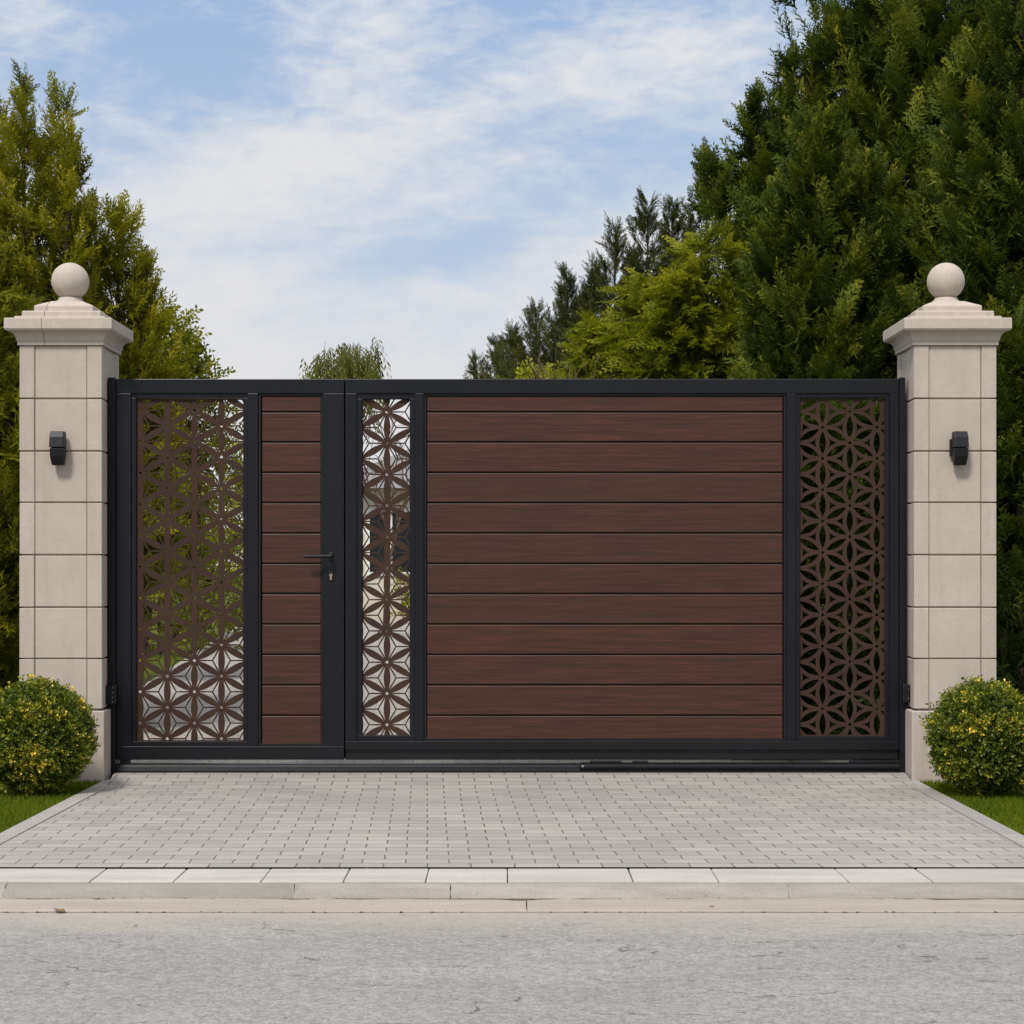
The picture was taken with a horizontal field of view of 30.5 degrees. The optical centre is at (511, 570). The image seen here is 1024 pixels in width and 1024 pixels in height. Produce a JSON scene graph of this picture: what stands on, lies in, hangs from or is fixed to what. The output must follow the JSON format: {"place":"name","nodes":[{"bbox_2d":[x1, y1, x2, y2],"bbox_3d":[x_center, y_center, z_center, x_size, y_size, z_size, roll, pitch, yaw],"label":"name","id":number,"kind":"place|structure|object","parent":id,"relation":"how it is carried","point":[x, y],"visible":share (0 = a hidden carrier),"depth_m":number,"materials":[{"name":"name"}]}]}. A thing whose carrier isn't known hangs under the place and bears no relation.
{"place":"outdoors","nodes":[
{"label":"outdoors","id":0,"kind":"place"},
{"bbox_2d":[363,450,409,622],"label":"house","id":1,"kind":"structure","parent":0,"point":[381,552],"depth_m":38.00,"materials":[{"name":"white paint"}]},
{"bbox_2d":[366,509,409,575],"bbox_3d":[-2.442,-0.580,37.974,1.000,1.350,0.048,0,0,0],"label":"window","id":2,"kind":"structure","parent":1,"relation":"in","point":[381,552],"depth_m":37.98,"materials":[{"name":"white paint"}]},
{"bbox_2d":[0,0,949,574],"label":"sky","id":3,"kind":"structure","parent":0,"point":[308,176],"materials":[{"name":"blue"}]},
{"bbox_2d":[0,913,1023,1023],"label":"road","id":4,"kind":"structure","parent":0,"point":[522,968],"depth_m":5.19,"materials":[{"name":"grey asphalt"}]},
{"bbox_2d":[186,870,1023,908],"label":"joint bed","id":5,"kind":"object","parent":4,"relation":"on","point":[526,900],"depth_m":6.24,"materials":[{"name":"grey concrete"}]},
{"bbox_2d":[0,882,1023,898],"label":"kerb","id":6,"kind":"structure","parent":5,"relation":"on","point":[175,890],"depth_m":6.27,"materials":[{"name":"concrete"}]},
{"bbox_2d":[0,869,1023,884],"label":"kerb slabs","id":7,"kind":"structure","parent":5,"relation":"on","point":[295,876],"depth_m":6.45,"materials":[{"name":"concrete"}]},
{"bbox_2d":[0,898,1023,912],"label":"gutter","id":8,"kind":"object","parent":5,"relation":"on","point":[170,905],"visible":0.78,"depth_m":6.12,"materials":[{"name":"concrete"}]},
{"bbox_2d":[0,623,1023,866],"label":"driveway","id":9,"kind":"structure","parent":0,"point":[509,820],"depth_m":7.87,"materials":[{"name":"grey stone"}]},
{"bbox_2d":[115,763,900,772],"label":"gate track","id":10,"kind":"structure","parent":9,"relation":"on","point":[350,768],"depth_m":9.48,"materials":[{"name":"metal"}]},
{"bbox_2d":[345,379,898,759],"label":"sliding gate","id":11,"kind":"structure","parent":10,"relation":"on","point":[605,569],"depth_m":9.52,"materials":[{"name":"paint"}]},
{"bbox_2d":[579,760,899,768],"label":"guide beam","id":12,"kind":"structure","parent":10,"relation":"on","point":[850,764],"depth_m":9.46,"materials":[{"name":"metal"}]},
{"bbox_2d":[482,318,542,378],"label":"conifer tree","id":13,"kind":"object","parent":9,"relation":"on","point":[509,341],"visible":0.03,"depth_m":21.95,"materials":[{"name":"green plant"}]},
{"bbox_2d":[496,296,570,378],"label":"conifer tree","id":14,"kind":"object","parent":9,"relation":"on","point":[532,312],"visible":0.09,"depth_m":20.43,"materials":[{"name":"green plant"}]},
{"bbox_2d":[497,356,584,378],"bbox_3d":[0.080,-0.416,16.484,1.576,2.929,1.098,0,0,0],"label":"shrub","id":15,"kind":"object","parent":9,"relation":"on","point":[521,373],"visible":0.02,"depth_m":16.40,"materials":[{"name":"green plant"}]},
{"bbox_2d":[518,261,588,372],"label":"conifer tree","id":16,"kind":"object","parent":9,"relation":"on","point":[564,292],"visible":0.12,"depth_m":19.18,"materials":[{"name":"green plant"}]},
{"bbox_2d":[469,335,668,378],"bbox_3d":[0.421,-0.313,13.659,1.460,2.718,1.191,0,0,0],"label":"bare shrub","id":17,"kind":"object","parent":9,"relation":"on","point":[537,373],"visible":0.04,"depth_m":13.43,"materials":[{"name":"green plant"}]},
{"bbox_2d":[554,288,586,368],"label":"conifer tree","id":18,"kind":"object","parent":9,"relation":"on","point":[571,328],"depth_m":19.89,"materials":[{"name":"green plant"}]},
{"bbox_2d":[540,250,613,377],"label":"conifer tree","id":19,"kind":"object","parent":9,"relation":"on","point":[583,294],"visible":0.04,"depth_m":18.85,"materials":[{"name":"green plant"}]},
{"bbox_2d":[535,303,645,378],"bbox_3d":[0.669,-0.536,14.732,1.758,3.163,1.587,0,0,0],"label":"bush","id":20,"kind":"object","parent":9,"relation":"on","point":[580,346],"visible":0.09,"depth_m":14.57,"materials":[{"name":"green plant"}]},
{"bbox_2d":[563,211,635,368],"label":"conifer tree","id":21,"kind":"object","parent":9,"relation":"on","point":[614,253],"visible":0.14,"depth_m":18.50,"materials":[{"name":"green plant"}]},
{"bbox_2d":[619,239,642,319],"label":"conifer tree","id":22,"kind":"object","parent":9,"relation":"on","point":[626,261],"depth_m":19.57,"materials":[{"name":"green plant"}]},
{"bbox_2d":[596,185,676,366],"bbox_3d":[1.295,-1.349,18.352,2.433,4.788,2.375,0,0,-27],"label":"conifer tree","id":23,"kind":"object","parent":9,"relation":"on","point":[647,218],"visible":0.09,"depth_m":18.16,"materials":[{"name":"green plant"}]},
{"bbox_2d":[633,194,708,366],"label":"conifer tree","id":24,"kind":"object","parent":9,"relation":"on","point":[676,229],"visible":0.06,"depth_m":17.81,"materials":[{"name":"green plant"}]},
{"bbox_2d":[608,216,753,378],"bbox_3d":[1.377,-0.770,13.907,1.629,3.634,1.791,0,0,21],"label":"tree","id":25,"kind":"object","parent":9,"relation":"on","point":[711,340],"visible":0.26,"depth_m":13.70,"materials":[{"name":"green plant"}]},
{"bbox_2d":[753,398,1023,761],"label":"hedge","id":26,"kind":"object","parent":9,"relation":"on","point":[834,513],"visible":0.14,"depth_m":10.18,"materials":[{"name":"green plant"}]},
{"bbox_2d":[0,576,1023,869],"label":"ground","id":27,"kind":"structure","parent":0,"point":[150,672],"depth_m":6.70,"materials":[{"name":"grey concrete"}]},
{"bbox_2d":[0,226,50,690],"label":"conifer tree","id":28,"kind":"object","parent":27,"relation":"on","point":[10,398],"visible":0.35,"depth_m":11.43,"materials":[{"name":"green plant"}]},
{"bbox_2d":[0,674,100,794],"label":"clipped bush","id":29,"kind":"object","parent":27,"relation":"on","point":[34,759],"visible":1,"depth_m":8.69,"materials":[{"name":"green plant"}]},
{"bbox_2d":[0,779,109,844],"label":"driveway edging","id":30,"kind":"object","parent":27,"relation":"on","point":[32,822],"visible":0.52,"depth_m":8.10,"materials":[{"name":"concrete"}]},
{"bbox_2d":[4,263,132,782],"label":"stone pillar","id":31,"kind":"structure","parent":27,"relation":"on","point":[70,343],"depth_m":9.36,"materials":[{"name":"beige stone"}]},
{"bbox_2d":[49,431,65,464],"bbox_3d":[-2.249,-0.607,9.315,0.075,0.167,0.082,0,0,0],"label":"wall lamp","id":32,"kind":"object","parent":31,"relation":"attached to","point":[57,442],"visible":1,"depth_m":9.29,"materials":[{"name":"black metal"}]},
{"bbox_2d":[108,377,119,776],"bbox_3d":[-2.021,0.035,9.544,0.036,2.021,0.112,0,0,0],"label":"gate post","id":33,"kind":"object","parent":31,"relation":"attached to","point":[112,533],"visible":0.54,"depth_m":9.49,"materials":[{"name":"metal"}]},
{"bbox_2d":[105,379,344,763],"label":"pedestrian gate","id":34,"kind":"structure","parent":33,"relation":"attached to","point":[292,570],"depth_m":9.52,"materials":[{"name":"metal"}]},
{"bbox_2d":[0,58,152,686],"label":"conifer tree","id":35,"kind":"object","parent":27,"relation":"on","point":[51,210],"visible":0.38,"depth_m":12.41,"materials":[{"name":"green plant"}]},
{"bbox_2d":[0,401,170,696],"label":"conifer tree","id":36,"kind":"object","parent":27,"relation":"on","point":[7,608],"visible":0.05,"depth_m":11.41,"materials":[{"name":"green plant"}]},
{"bbox_2d":[7,490,242,654],"bbox_3d":[-4.884,-0.110,23.962,4.224,2.354,2.663,0,0,-21],"label":"shrub","id":37,"kind":"object","parent":27,"relation":"on","point":[177,625],"visible":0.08,"depth_m":24.00,"materials":[{"name":"green plant"}]},
{"bbox_2d":[80,189,202,592],"bbox_3d":[-2.729,-0.793,12.904,1.296,3.684,1.392,0,0,43],"label":"conifer tree","id":38,"kind":"object","parent":27,"relation":"on","point":[145,322],"visible":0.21,"depth_m":12.83,"materials":[{"name":"green plant"}]},
{"bbox_2d":[121,301,242,671],"bbox_3d":[-3.428,-0.731,17.323,1.968,3.560,1.790,0,0,0],"label":"leafy tree","id":39,"kind":"object","parent":27,"relation":"on","point":[190,337],"visible":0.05,"depth_m":17.19,"materials":[{"name":"green plant"}]},
{"bbox_2d":[152,401,242,636],"bbox_3d":[-4.996,-0.890,28.987,3.395,3.891,2.738,0,0,0],"label":"leafy tree","id":40,"kind":"object","parent":27,"relation":"on","point":[233,475],"visible":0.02,"depth_m":28.83,"materials":[{"name":"green plant"}]},
{"bbox_2d":[299,337,391,464],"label":"weeping tree","id":41,"kind":"object","parent":27,"relation":"on","point":[344,361],"visible":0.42,"depth_m":26.82,"materials":[{"name":"green plant"}]},
{"bbox_2d":[363,410,409,632],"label":"bare tree","id":42,"kind":"object","parent":27,"relation":"on","point":[399,507],"visible":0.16,"depth_m":30.06,"materials":[{"name":"plant"}]},
{"bbox_2d":[390,566,409,617],"bbox_3d":[-1.397,0.369,36.971,2.142,1.397,1.655,0,0,0],"label":"shrub","id":43,"kind":"object","parent":27,"relation":"on","point":[404,597],"visible":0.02,"depth_m":36.95,"materials":[{"name":"green plant"}]},
{"bbox_2d":[463,348,494,378],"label":"conifer tree","id":44,"kind":"object","parent":27,"relation":"on","point":[473,364],"visible":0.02,"depth_m":23.97,"materials":[{"name":"green plant"}]},
{"bbox_2d":[474,332,519,378],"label":"conifer tree","id":45,"kind":"object","parent":27,"relation":"on","point":[494,343],"visible":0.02,"depth_m":22.99,"materials":[{"name":"green plant"}]},
{"bbox_2d":[0,778,1023,834],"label":"grass","id":46,"kind":"structure","parent":27,"relation":"on","point":[1012,805],"depth_m":8.45,"materials":[{"name":"green plant"}]},
{"bbox_2d":[582,267,702,378],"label":"conifer tree","id":47,"kind":"object","parent":27,"relation":"on","point":[634,303],"visible":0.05,"depth_m":14.21,"materials":[{"name":"green plant"}]},
{"bbox_2d":[678,206,711,364],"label":"conifer tree","id":48,"kind":"object","parent":27,"relation":"on","point":[690,223],"depth_m":20.27,"materials":[{"name":"green plant"}]},
{"bbox_2d":[647,136,744,369],"bbox_3d":[1.715,-1.493,17.602,2.411,5.076,2.344,0,0,0],"label":"conifer tree","id":49,"kind":"object","parent":27,"relation":"on","point":[699,218],"visible":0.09,"depth_m":17.46,"materials":[{"name":"green plant"}]},
{"bbox_2d":[723,95,924,725],"bbox_3d":[2.051,-1.070,12.586,1.582,4.242,1.511,0,0,0],"label":"conifer tree","id":50,"kind":"object","parent":27,"relation":"on","point":[817,305],"visible":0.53,"depth_m":12.41,"materials":[{"name":"green plant"}]},
{"bbox_2d":[644,0,1022,511],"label":"conifer tree","id":51,"kind":"object","parent":27,"relation":"on","point":[878,72],"visible":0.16,"depth_m":14.85,"materials":[{"name":"green plant"}]},
{"bbox_2d":[864,170,1015,687],"bbox_3d":[2.873,-0.857,12.901,1.891,3.803,1.619,0,0,23],"label":"conifer tree","id":52,"kind":"object","parent":27,"relation":"on","point":[926,196],"visible":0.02,"depth_m":12.77,"materials":[{"name":"green plant"}]},
{"bbox_2d":[883,263,1011,782],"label":"stone pillar","id":53,"kind":"structure","parent":27,"relation":"on","point":[944,343],"depth_m":9.36,"materials":[{"name":"beige stone"}]},
{"bbox_2d":[898,377,909,771],"bbox_3d":[1.978,0.035,9.524,0.044,2.021,0.152,0,0,0],"label":"gate post","id":54,"kind":"object","parent":53,"relation":"attached to","point":[904,693],"visible":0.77,"depth_m":9.49,"materials":[{"name":"metal"}]},
{"bbox_2d":[949,431,968,464],"bbox_3d":[2.216,-0.607,9.315,0.081,0.167,0.082,0,0,0],"label":"wall lamp","id":55,"kind":"object","parent":53,"relation":"attached to","point":[958,445],"visible":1,"depth_m":9.29,"materials":[{"name":"black metal"}]},
{"bbox_2d":[888,0,1023,695],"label":"conifer tree","id":56,"kind":"object","parent":27,"relation":"on","point":[973,153],"visible":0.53,"depth_m":11.75,"materials":[{"name":"green plant"}]},
{"bbox_2d":[910,780,1023,847],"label":"driveway edging","id":57,"kind":"object","parent":27,"relation":"on","point":[1017,838],"visible":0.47,"depth_m":8.03,"materials":[{"name":"concrete"}]},
{"bbox_2d":[918,674,1023,795],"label":"clipped bush","id":58,"kind":"object","parent":27,"relation":"on","point":[965,757],"visible":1,"depth_m":8.65,"materials":[{"name":"green plant"}]},
{"bbox_2d":[919,0,1023,210],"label":"conifer tree","id":59,"kind":"object","parent":27,"relation":"on","point":[1005,60],"depth_m":14.02,"materials":[{"name":"green plant"}]}
]}

